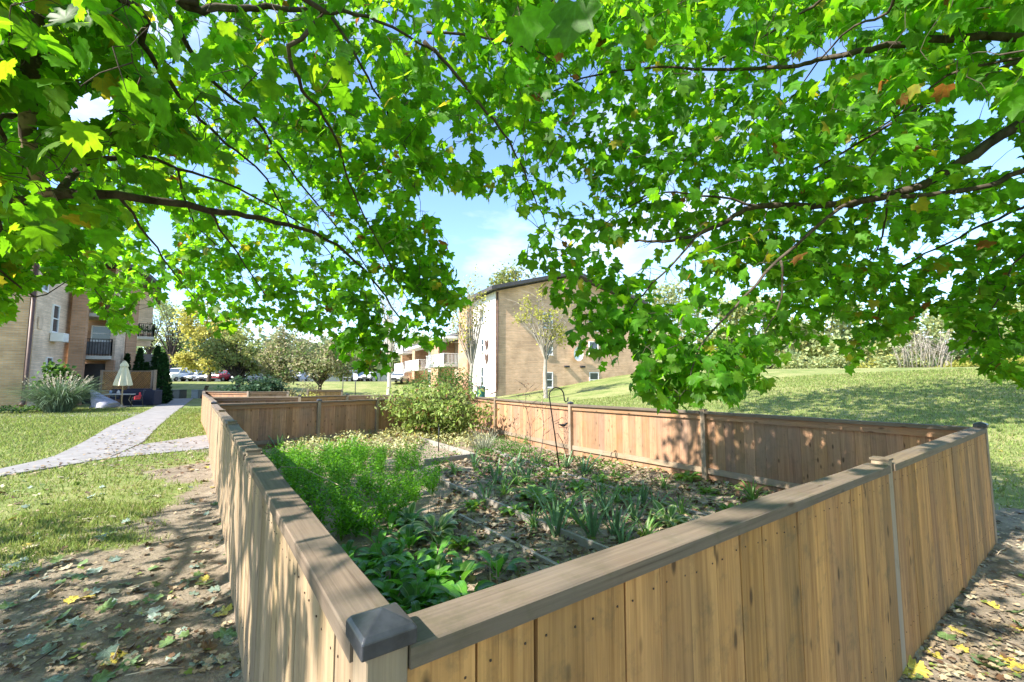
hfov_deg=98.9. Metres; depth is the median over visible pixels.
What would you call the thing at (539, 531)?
leaf litter
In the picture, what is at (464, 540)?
plant
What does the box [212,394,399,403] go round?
garden fence
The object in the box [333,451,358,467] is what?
feathery plant
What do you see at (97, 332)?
window
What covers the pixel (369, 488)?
feathery plant
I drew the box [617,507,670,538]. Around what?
strap leaved clump
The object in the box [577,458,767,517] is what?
seedlings
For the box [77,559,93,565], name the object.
fallen leaf
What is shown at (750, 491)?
strap leaved clump
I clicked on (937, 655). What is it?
fallen leaf
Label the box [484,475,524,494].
strap leaved clump
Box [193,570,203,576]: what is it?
fallen leaf
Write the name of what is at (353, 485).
feathery plant
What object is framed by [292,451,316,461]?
feathery plant
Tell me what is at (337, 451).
feathery plant
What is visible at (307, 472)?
feathery plant
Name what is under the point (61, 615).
fallen leaf
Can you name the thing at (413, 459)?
feathery plant
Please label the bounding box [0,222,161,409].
apartment building
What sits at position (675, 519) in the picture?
variegated hosta
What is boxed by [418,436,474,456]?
edging board
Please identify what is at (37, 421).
grass
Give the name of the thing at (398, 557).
broadleaf plant
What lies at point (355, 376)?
sign post
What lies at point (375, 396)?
pale bush
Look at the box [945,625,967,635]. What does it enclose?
fallen leaf
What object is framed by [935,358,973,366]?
scrub bush
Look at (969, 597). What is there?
fallen leaf
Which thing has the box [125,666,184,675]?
fallen twig
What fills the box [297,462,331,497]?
feathery plant
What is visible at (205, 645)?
fallen leaf
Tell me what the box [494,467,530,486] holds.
strap leaved clump
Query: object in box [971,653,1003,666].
fallen leaf
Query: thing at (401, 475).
feathery plant
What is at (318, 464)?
feathery plant
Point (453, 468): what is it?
strap leaved clump
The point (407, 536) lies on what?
broadleaf plant
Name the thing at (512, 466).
sword leaved clump
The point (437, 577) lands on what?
broadleaf plant
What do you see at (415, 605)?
broadleaf plant
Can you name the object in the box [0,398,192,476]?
path
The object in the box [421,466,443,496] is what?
feathery plant
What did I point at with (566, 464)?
sword leaved clump
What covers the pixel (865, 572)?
garden fence
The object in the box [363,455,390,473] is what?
feathery plant
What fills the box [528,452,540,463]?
sword leaved clump
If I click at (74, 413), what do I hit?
path
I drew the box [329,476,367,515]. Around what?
feathery plant
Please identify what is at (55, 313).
window
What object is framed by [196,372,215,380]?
parked car
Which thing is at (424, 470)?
feathery plant
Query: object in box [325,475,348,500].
feathery plant
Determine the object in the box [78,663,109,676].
fallen leaf
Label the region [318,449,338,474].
feathery plant
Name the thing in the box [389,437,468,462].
ground cover
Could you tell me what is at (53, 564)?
fallen leaf
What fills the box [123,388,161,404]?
covered grill
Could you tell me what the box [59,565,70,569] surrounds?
fallen leaf
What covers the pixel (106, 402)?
furniture cover
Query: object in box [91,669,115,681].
fallen leaf
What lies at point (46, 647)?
fallen leaf
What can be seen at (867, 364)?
scrub bush
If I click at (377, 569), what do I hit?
broadleaf plant
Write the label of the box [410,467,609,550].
edging board
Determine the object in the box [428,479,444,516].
dry stem tuft
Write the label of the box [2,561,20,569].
fallen leaf
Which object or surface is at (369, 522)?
feathery plant
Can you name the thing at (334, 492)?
feathery plant
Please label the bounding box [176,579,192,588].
fallen leaf
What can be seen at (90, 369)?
storage door
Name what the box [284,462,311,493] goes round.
feathery plant
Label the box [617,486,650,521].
sword leaved clump
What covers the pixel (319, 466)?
feathery plant
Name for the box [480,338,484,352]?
window
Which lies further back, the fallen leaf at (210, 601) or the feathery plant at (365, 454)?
the feathery plant at (365, 454)
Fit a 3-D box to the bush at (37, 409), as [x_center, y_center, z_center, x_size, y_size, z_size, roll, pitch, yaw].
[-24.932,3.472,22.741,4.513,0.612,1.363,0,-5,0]
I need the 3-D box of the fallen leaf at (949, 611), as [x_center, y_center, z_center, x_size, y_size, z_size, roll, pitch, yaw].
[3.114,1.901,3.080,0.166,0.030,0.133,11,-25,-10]
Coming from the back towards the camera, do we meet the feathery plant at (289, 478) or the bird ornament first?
the bird ornament
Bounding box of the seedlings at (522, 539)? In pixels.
[455,500,633,579]
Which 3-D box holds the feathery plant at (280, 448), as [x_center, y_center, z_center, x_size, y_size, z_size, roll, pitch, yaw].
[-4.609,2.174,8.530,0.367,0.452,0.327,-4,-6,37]
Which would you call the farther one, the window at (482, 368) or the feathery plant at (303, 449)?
the window at (482, 368)
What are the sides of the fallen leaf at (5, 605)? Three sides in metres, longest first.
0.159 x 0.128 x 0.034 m
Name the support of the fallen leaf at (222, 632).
on the ground at (178, 529)
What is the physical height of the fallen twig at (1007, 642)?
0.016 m
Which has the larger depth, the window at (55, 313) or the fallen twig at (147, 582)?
the window at (55, 313)
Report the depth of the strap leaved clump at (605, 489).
6.04 m
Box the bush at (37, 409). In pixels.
[5,404,76,411]
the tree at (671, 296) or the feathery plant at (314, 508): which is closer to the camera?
the feathery plant at (314, 508)
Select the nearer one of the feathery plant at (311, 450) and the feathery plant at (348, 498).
the feathery plant at (348, 498)
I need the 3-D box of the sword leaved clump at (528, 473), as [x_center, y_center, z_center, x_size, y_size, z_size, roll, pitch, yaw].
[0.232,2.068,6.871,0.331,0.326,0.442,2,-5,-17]
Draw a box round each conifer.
[121,353,130,389]
[131,347,144,388]
[138,362,150,387]
[145,345,166,397]
[152,352,173,403]
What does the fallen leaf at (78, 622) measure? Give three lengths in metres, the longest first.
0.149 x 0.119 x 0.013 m
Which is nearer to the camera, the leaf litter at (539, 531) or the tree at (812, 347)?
the leaf litter at (539, 531)
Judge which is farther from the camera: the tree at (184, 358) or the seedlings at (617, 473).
the tree at (184, 358)
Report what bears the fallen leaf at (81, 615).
on the fallen leaf at (69, 621)
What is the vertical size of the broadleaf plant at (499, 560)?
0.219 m
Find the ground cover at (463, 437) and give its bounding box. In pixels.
[281,426,491,458]
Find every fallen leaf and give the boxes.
[0,570,12,576]
[0,600,19,608]
[0,641,12,647]
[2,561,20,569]
[2,662,19,667]
[14,634,36,647]
[24,567,41,574]
[28,591,39,600]
[37,643,57,654]
[41,611,60,621]
[43,624,55,630]
[43,671,68,681]
[44,591,54,598]
[45,637,62,643]
[46,561,61,567]
[46,608,70,622]
[49,555,66,562]
[50,578,65,585]
[51,649,70,659]
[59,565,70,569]
[60,616,82,626]
[60,659,75,664]
[61,572,77,577]
[63,595,79,603]
[63,612,85,623]
[71,573,87,580]
[72,618,92,629]
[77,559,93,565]
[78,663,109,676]
[84,661,109,673]
[86,566,102,573]
[87,587,102,594]
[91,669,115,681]
[94,625,106,633]
[95,644,123,662]
[96,597,115,612]
[99,664,115,672]
[100,658,118,665]
[105,588,119,593]
[108,557,120,561]
[108,628,133,637]
[108,649,131,659]
[115,655,140,671]
[118,603,136,612]
[119,641,136,650]
[122,650,137,660]
[124,654,142,665]
[126,599,141,604]
[132,586,148,591]
[132,607,148,615]
[142,593,163,603]
[144,605,164,613]
[145,608,160,621]
[152,581,160,586]
[156,615,171,623]
[157,636,174,647]
[161,611,176,618]
[164,542,174,547]
[165,653,179,663]
[168,579,187,589]
[175,626,189,634]
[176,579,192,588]
[178,630,190,637]
[189,591,198,594]
[189,661,203,665]
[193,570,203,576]
[195,574,213,584]
[197,561,205,567]
[199,596,216,607]
[200,640,216,652]
[201,654,217,665]
[203,606,220,613]
[208,585,220,591]
[213,603,232,616]
[213,626,234,638]
[216,653,231,664]
[220,635,234,644]
[225,669,241,678]
[228,631,236,636]
[902,666,917,678]
[907,655,932,677]
[910,673,922,681]
[924,647,942,658]
[932,664,962,676]
[935,630,955,640]
[938,662,966,674]
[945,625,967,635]
[946,609,965,612]
[950,609,964,616]
[950,644,968,651]
[963,593,976,598]
[968,655,1001,669]
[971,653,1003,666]
[985,601,999,608]
[988,622,1005,631]
[988,656,1009,665]
[998,654,1014,661]
[1004,660,1023,672]
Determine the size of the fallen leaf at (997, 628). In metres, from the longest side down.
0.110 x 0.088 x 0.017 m
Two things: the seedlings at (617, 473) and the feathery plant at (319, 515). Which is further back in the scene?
the seedlings at (617, 473)
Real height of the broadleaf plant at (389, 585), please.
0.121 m
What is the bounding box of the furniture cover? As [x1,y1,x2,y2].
[90,390,120,407]
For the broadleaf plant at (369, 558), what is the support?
on the ground at (178, 529)
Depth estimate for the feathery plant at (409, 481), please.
5.83 m
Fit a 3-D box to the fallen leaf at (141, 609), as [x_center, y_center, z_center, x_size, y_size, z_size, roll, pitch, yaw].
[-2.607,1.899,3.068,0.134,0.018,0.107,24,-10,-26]
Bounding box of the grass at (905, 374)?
[573,366,1023,509]
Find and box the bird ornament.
[554,417,568,431]
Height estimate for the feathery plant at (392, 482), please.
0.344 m
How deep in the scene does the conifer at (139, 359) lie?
33.32 m
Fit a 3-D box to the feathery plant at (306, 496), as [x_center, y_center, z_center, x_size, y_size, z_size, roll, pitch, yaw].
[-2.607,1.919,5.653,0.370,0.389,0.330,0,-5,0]
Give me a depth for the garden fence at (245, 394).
21.05 m
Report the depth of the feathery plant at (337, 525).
4.36 m
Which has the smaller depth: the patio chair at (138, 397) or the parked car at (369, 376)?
the patio chair at (138, 397)
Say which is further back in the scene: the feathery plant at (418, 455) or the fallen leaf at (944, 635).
the feathery plant at (418, 455)
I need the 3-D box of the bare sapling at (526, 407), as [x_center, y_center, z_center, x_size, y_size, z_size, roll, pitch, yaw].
[0.342,1.652,9.328,0.754,1.669,0.551,1,-5,-7]
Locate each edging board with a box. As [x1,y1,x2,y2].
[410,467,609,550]
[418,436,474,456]
[424,453,473,464]
[458,514,557,565]
[500,453,707,516]
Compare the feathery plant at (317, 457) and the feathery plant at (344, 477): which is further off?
the feathery plant at (317, 457)
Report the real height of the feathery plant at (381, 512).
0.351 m
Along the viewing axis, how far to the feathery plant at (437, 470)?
6.78 m
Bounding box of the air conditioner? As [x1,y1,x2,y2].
[50,333,68,341]
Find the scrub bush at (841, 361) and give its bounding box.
[806,354,877,368]
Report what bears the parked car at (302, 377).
on the parking lot
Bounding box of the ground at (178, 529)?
[0,367,1023,681]
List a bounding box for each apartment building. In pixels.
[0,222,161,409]
[394,273,647,396]
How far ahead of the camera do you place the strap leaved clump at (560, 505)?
5.19 m
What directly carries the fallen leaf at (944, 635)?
on the leaf litter at (1010, 673)
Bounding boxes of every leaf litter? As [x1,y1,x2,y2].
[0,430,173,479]
[0,441,240,676]
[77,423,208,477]
[404,449,775,607]
[902,437,1023,681]
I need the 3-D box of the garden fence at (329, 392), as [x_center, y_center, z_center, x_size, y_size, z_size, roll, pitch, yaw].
[-10.415,3.326,24.334,1.854,1.272,0.115,2,-5,-22]
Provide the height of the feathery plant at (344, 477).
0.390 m
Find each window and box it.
[42,285,48,292]
[45,357,52,370]
[49,304,60,332]
[90,325,110,341]
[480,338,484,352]
[481,367,483,385]
[543,312,552,328]
[547,372,552,387]
[589,341,597,353]
[589,372,598,380]
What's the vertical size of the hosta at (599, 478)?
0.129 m
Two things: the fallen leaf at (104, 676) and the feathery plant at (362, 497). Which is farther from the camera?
the feathery plant at (362, 497)
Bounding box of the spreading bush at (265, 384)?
[213,373,289,391]
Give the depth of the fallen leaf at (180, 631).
2.85 m
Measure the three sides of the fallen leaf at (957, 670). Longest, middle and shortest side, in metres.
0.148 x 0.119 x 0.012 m
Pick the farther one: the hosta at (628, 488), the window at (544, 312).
the window at (544, 312)
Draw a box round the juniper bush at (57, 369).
[23,359,87,397]
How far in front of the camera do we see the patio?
28.37 m
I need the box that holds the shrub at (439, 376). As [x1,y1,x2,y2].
[403,362,483,429]
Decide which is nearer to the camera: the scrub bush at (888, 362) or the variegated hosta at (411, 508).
the variegated hosta at (411, 508)
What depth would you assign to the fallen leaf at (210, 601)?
3.20 m
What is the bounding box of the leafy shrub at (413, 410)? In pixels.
[374,375,501,439]
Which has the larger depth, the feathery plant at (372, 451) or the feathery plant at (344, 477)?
the feathery plant at (372, 451)
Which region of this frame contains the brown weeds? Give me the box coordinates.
[281,380,323,395]
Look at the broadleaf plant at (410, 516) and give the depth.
4.84 m
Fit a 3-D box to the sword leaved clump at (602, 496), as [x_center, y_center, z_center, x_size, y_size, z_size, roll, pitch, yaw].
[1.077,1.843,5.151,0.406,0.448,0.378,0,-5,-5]
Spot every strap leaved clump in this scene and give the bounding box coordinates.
[286,438,306,452]
[443,461,467,474]
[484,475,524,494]
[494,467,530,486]
[515,502,551,532]
[523,492,579,516]
[537,487,590,513]
[552,501,607,534]
[575,479,612,500]
[592,483,636,503]
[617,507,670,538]
[655,473,682,490]
[660,493,702,518]
[723,479,773,502]
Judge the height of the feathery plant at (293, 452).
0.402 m
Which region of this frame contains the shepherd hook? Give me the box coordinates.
[549,387,568,469]
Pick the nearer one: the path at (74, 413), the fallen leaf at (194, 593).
the fallen leaf at (194, 593)
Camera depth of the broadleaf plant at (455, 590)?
3.09 m
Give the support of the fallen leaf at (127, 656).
on the ground at (178, 529)
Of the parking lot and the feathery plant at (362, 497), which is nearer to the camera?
the feathery plant at (362, 497)
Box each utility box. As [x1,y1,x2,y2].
[172,390,186,398]
[191,390,202,397]
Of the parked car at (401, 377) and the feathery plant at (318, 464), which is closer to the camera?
the feathery plant at (318, 464)
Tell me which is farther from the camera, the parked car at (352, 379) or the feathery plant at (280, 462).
the parked car at (352, 379)
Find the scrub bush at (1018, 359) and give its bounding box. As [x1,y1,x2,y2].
[965,354,1023,366]
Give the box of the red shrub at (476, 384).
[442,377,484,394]
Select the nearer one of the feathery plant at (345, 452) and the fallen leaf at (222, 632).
the fallen leaf at (222, 632)
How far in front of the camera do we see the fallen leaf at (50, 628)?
2.89 m
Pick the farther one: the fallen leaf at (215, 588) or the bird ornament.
the bird ornament
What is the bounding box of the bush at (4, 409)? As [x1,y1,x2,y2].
[0,405,34,413]
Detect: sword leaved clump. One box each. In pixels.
[268,434,288,447]
[468,449,484,466]
[471,479,494,503]
[481,457,513,483]
[505,450,526,472]
[515,461,533,482]
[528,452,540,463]
[532,489,581,537]
[540,474,564,492]
[560,449,573,467]
[562,489,613,536]
[572,452,603,473]
[587,482,619,516]
[597,492,634,535]
[610,518,637,543]
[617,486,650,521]
[628,481,654,504]
[645,490,668,508]
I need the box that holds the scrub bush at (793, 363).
[771,351,839,368]
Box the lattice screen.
[99,370,156,405]
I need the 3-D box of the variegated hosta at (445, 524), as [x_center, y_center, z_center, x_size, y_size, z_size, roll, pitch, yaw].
[-0.819,1.891,4.526,0.621,0.267,0.584,-1,-5,6]
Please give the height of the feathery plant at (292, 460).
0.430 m
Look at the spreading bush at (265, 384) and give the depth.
24.74 m
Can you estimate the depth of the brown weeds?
26.85 m
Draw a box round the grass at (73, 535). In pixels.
[0,499,178,577]
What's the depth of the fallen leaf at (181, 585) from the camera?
3.46 m
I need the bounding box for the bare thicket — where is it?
[889,327,956,367]
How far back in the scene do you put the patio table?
27.70 m
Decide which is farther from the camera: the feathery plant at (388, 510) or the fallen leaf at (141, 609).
the feathery plant at (388, 510)
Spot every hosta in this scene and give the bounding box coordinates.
[388,501,426,530]
[397,508,461,544]
[460,499,486,511]
[498,502,530,515]
[515,484,558,506]
[543,468,558,473]
[565,479,590,493]
[590,474,608,482]
[618,486,638,494]
[645,500,691,527]
[672,470,702,481]
[697,487,719,495]
[715,503,735,512]
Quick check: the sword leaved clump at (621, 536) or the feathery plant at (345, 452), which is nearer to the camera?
the sword leaved clump at (621, 536)
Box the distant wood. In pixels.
[136,309,983,380]
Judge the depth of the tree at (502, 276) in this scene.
65.77 m
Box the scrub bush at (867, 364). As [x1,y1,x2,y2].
[848,354,920,367]
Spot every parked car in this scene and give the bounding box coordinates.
[165,368,198,380]
[179,372,206,380]
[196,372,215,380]
[211,370,231,380]
[231,374,259,380]
[292,372,308,380]
[341,370,358,380]
[353,372,369,380]
[359,372,377,380]
[387,372,409,382]
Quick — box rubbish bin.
[477,386,485,396]
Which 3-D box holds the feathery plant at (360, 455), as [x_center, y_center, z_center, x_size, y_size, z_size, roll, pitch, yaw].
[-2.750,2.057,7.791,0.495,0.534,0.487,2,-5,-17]
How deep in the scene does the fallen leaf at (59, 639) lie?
2.74 m
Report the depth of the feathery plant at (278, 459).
7.77 m
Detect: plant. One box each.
[144,323,156,336]
[262,446,277,462]
[266,446,287,469]
[269,441,284,457]
[274,453,294,467]
[275,454,305,479]
[278,444,307,457]
[278,447,296,469]
[279,447,304,461]
[279,465,292,482]
[282,459,308,486]
[284,454,306,470]
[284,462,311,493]
[288,476,315,501]
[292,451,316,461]
[293,455,318,478]
[295,445,311,456]
[295,479,324,503]
[296,452,313,472]
[297,461,316,486]
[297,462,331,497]
[301,443,321,460]
[303,454,330,485]
[303,483,339,525]
[305,498,326,516]
[306,458,327,477]
[307,475,337,508]
[308,448,328,465]
[312,443,331,457]
[313,447,338,470]
[316,492,360,540]
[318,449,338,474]
[320,439,336,452]
[321,456,349,486]
[325,443,348,463]
[325,472,347,488]
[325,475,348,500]
[325,479,350,508]
[326,503,363,534]
[327,454,354,482]
[328,482,366,525]
[329,452,350,473]
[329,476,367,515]
[330,440,347,451]
[332,446,363,461]
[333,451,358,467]
[333,520,365,536]
[336,436,351,454]
[336,466,353,490]
[340,539,362,553]
[341,462,359,481]
[341,495,397,535]
[341,546,374,570]
[342,436,361,458]
[342,488,379,512]
[344,441,367,470]
[344,473,366,499]
[346,445,373,462]
[346,451,361,475]
[348,461,371,490]
[349,464,380,496]
[352,555,387,569]
[353,439,368,457]
[355,453,371,472]
[356,468,380,499]
[356,531,396,545]
[357,543,405,566]
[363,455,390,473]
[364,560,412,581]
[365,441,379,461]
[366,475,399,508]
[366,543,414,562]
[367,573,385,580]
[369,446,391,462]
[370,491,392,519]
[371,463,391,484]
[371,473,395,492]
[371,577,411,598]
[372,443,394,465]
[372,453,388,473]
[372,488,412,524]
[373,442,389,457]
[374,474,395,498]
[374,512,404,534]
[374,579,395,602]
[381,472,411,498]
[381,524,431,547]
[381,555,431,577]
[381,579,439,610]
[383,569,428,584]
[384,549,439,569]
[385,484,411,517]
[387,460,407,480]
[390,482,421,506]
[391,444,411,468]
[391,454,407,471]
[391,466,408,486]
[394,593,420,608]
[396,469,422,496]
[396,513,419,526]
[398,451,416,471]
[400,449,412,462]
[400,566,451,594]
[401,466,418,492]
[402,463,416,478]
[403,439,426,462]
[403,578,449,606]
[403,600,424,613]
[404,453,424,466]
[407,471,429,503]
[408,553,468,581]
[411,457,425,470]
[411,467,447,491]
[412,461,435,483]
[412,535,459,564]
[416,580,467,603]
[420,569,442,599]
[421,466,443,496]
[428,453,449,481]
[430,579,496,598]
[438,557,483,584]
[447,535,478,554]
[472,435,531,453]
[476,550,527,576]
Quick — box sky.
[20,0,1023,352]
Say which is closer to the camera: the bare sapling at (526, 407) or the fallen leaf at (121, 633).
the fallen leaf at (121, 633)
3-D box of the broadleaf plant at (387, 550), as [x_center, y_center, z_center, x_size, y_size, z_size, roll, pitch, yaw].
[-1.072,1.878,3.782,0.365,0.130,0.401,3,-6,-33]
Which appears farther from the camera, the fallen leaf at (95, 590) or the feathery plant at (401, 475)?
the feathery plant at (401, 475)
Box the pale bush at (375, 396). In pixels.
[364,392,384,398]
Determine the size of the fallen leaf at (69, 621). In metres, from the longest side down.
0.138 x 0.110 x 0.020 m
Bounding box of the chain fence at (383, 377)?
[172,371,393,380]
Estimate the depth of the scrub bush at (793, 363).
59.16 m
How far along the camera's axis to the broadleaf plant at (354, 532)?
4.51 m
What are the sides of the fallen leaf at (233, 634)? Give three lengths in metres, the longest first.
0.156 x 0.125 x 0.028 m
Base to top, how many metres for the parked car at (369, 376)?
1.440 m
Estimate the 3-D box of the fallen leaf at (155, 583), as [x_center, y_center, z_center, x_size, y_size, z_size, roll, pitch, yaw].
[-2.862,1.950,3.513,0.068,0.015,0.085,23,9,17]
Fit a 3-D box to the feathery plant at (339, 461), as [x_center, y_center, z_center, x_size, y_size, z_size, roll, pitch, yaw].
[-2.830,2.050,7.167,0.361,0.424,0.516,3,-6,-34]
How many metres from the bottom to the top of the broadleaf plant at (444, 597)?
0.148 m
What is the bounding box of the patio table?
[102,394,135,405]
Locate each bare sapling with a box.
[509,414,522,444]
[511,380,542,456]
[532,386,552,453]
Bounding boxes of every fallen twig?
[30,643,62,665]
[112,640,118,659]
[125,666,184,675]
[128,579,162,587]
[951,625,989,635]
[991,636,1023,649]
[994,579,1023,585]
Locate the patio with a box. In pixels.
[89,402,167,407]
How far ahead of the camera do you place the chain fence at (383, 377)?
100.41 m
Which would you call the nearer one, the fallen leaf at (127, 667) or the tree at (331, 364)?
the fallen leaf at (127, 667)
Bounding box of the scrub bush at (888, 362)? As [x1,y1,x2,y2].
[869,354,937,367]
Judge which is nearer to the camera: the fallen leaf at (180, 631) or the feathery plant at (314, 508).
the fallen leaf at (180, 631)
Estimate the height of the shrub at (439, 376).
2.350 m
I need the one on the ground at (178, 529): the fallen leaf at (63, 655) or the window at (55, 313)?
the fallen leaf at (63, 655)
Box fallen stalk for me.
[281,466,366,502]
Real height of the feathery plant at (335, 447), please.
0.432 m
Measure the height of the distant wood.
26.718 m
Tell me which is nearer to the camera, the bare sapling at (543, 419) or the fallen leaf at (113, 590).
the fallen leaf at (113, 590)
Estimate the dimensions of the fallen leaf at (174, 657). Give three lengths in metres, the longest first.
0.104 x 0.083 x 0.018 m
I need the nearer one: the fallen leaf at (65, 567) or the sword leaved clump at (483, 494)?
the fallen leaf at (65, 567)
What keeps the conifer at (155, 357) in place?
on the ground at (178, 529)
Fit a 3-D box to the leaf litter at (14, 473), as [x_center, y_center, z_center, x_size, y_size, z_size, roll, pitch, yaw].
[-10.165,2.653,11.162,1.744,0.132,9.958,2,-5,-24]
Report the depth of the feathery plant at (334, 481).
5.88 m
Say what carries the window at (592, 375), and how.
in the apartment building at (514, 353)
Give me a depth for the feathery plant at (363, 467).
6.32 m
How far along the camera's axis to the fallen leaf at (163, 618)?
2.98 m
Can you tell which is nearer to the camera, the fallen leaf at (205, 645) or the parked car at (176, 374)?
the fallen leaf at (205, 645)
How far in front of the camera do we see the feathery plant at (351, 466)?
7.16 m
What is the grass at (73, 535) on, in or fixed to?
on the ground at (178, 529)
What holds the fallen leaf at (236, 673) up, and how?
on the ground at (178, 529)
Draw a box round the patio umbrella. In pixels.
[113,360,132,407]
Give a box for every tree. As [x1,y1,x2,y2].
[0,0,586,378]
[139,298,181,353]
[143,331,208,367]
[149,300,202,379]
[168,297,253,381]
[189,328,273,388]
[246,323,318,385]
[280,334,359,389]
[369,277,416,394]
[398,330,455,359]
[446,264,504,393]
[462,0,1023,414]
[486,254,541,286]
[505,281,573,397]
[632,274,721,362]
[702,285,871,367]
[829,293,1023,366]
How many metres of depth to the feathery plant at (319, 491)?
5.42 m
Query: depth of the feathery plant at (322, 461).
7.72 m
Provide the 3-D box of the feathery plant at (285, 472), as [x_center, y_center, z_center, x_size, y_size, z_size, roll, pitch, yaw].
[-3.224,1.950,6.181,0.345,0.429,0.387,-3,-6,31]
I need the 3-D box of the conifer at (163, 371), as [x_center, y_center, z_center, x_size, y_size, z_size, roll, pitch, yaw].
[-24.503,2.617,30.697,1.549,3.782,1.429,0,-5,0]
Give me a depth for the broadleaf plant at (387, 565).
3.54 m
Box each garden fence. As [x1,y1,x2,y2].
[201,390,216,441]
[205,391,288,396]
[209,401,416,681]
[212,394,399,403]
[218,396,461,448]
[306,389,342,395]
[407,421,997,681]
[461,395,974,492]
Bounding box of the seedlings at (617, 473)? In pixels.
[472,444,652,493]
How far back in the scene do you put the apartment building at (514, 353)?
38.38 m
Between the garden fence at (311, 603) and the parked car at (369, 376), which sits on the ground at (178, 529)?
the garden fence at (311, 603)
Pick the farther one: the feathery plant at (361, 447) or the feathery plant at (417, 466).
the feathery plant at (361, 447)
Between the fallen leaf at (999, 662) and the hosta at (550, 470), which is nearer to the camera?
the fallen leaf at (999, 662)
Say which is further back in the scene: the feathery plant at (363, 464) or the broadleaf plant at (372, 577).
the feathery plant at (363, 464)
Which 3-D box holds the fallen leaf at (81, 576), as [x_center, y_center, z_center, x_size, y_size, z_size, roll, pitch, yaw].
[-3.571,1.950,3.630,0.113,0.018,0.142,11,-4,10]
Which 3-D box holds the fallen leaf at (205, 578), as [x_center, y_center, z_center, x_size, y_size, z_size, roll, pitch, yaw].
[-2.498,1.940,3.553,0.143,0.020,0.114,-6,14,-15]
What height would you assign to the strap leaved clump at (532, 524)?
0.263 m
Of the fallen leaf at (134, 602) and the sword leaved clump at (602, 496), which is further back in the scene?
the sword leaved clump at (602, 496)
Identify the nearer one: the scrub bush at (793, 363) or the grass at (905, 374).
the grass at (905, 374)
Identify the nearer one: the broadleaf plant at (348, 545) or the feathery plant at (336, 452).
the broadleaf plant at (348, 545)
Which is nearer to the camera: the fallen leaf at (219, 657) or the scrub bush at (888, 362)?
the fallen leaf at (219, 657)
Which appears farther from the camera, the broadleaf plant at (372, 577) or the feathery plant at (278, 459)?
the feathery plant at (278, 459)
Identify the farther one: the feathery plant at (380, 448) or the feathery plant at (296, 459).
the feathery plant at (380, 448)
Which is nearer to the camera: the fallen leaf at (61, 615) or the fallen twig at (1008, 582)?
the fallen leaf at (61, 615)
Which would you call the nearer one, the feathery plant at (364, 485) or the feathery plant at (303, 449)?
the feathery plant at (364, 485)
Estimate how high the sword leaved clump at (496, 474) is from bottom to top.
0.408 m
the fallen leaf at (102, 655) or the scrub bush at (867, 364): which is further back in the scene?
the scrub bush at (867, 364)
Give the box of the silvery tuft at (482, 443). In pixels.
[459,427,500,450]
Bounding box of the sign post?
[353,374,357,394]
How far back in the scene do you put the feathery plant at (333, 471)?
6.21 m
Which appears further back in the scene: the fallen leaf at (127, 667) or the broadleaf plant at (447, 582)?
the broadleaf plant at (447, 582)
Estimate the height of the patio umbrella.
2.900 m
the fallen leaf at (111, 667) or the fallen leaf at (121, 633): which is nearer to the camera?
the fallen leaf at (111, 667)
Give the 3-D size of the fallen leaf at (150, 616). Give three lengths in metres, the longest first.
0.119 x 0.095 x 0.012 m
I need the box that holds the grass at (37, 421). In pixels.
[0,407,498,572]
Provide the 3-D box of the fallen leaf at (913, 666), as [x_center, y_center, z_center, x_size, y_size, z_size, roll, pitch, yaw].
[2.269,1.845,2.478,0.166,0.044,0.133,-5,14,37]
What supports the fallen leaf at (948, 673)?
on the ground at (178, 529)
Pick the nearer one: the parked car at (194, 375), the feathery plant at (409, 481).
the feathery plant at (409, 481)
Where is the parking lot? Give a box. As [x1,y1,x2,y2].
[172,380,386,381]
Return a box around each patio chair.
[110,389,121,403]
[130,390,144,406]
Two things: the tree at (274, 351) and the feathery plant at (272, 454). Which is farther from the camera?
the tree at (274, 351)
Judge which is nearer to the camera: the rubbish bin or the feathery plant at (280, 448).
the feathery plant at (280, 448)
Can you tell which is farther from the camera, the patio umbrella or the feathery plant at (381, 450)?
the patio umbrella
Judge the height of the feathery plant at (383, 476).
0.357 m
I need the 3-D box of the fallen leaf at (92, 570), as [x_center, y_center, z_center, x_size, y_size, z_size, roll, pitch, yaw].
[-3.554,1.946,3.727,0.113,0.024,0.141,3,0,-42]
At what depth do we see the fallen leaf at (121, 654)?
2.62 m
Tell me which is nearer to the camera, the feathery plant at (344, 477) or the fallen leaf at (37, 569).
the fallen leaf at (37, 569)
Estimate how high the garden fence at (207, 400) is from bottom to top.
1.314 m
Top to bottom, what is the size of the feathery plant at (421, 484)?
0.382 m
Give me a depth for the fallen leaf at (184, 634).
2.81 m
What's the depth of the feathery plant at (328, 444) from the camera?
9.06 m
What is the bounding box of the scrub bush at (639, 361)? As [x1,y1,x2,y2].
[638,348,661,371]
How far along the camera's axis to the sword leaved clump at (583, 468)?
7.59 m
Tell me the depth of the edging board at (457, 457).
8.74 m
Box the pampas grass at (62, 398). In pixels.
[0,371,116,412]
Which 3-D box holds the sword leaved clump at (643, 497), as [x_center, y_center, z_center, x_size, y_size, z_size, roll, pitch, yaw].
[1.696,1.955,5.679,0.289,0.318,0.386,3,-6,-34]
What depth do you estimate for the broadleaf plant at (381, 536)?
4.24 m
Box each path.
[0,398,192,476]
[1,412,138,417]
[111,435,208,457]
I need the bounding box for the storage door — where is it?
[82,364,104,403]
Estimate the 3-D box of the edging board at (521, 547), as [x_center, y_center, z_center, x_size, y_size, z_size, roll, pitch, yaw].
[-0.062,2.005,4.340,0.036,0.112,1.896,4,-6,-35]
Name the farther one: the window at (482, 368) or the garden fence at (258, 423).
the window at (482, 368)
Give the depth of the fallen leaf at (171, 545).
4.31 m
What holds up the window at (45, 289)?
in the apartment building at (93, 346)
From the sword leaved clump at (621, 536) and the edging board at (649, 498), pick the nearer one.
the sword leaved clump at (621, 536)
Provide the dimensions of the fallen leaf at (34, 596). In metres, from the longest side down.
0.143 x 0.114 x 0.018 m
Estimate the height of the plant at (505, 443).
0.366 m

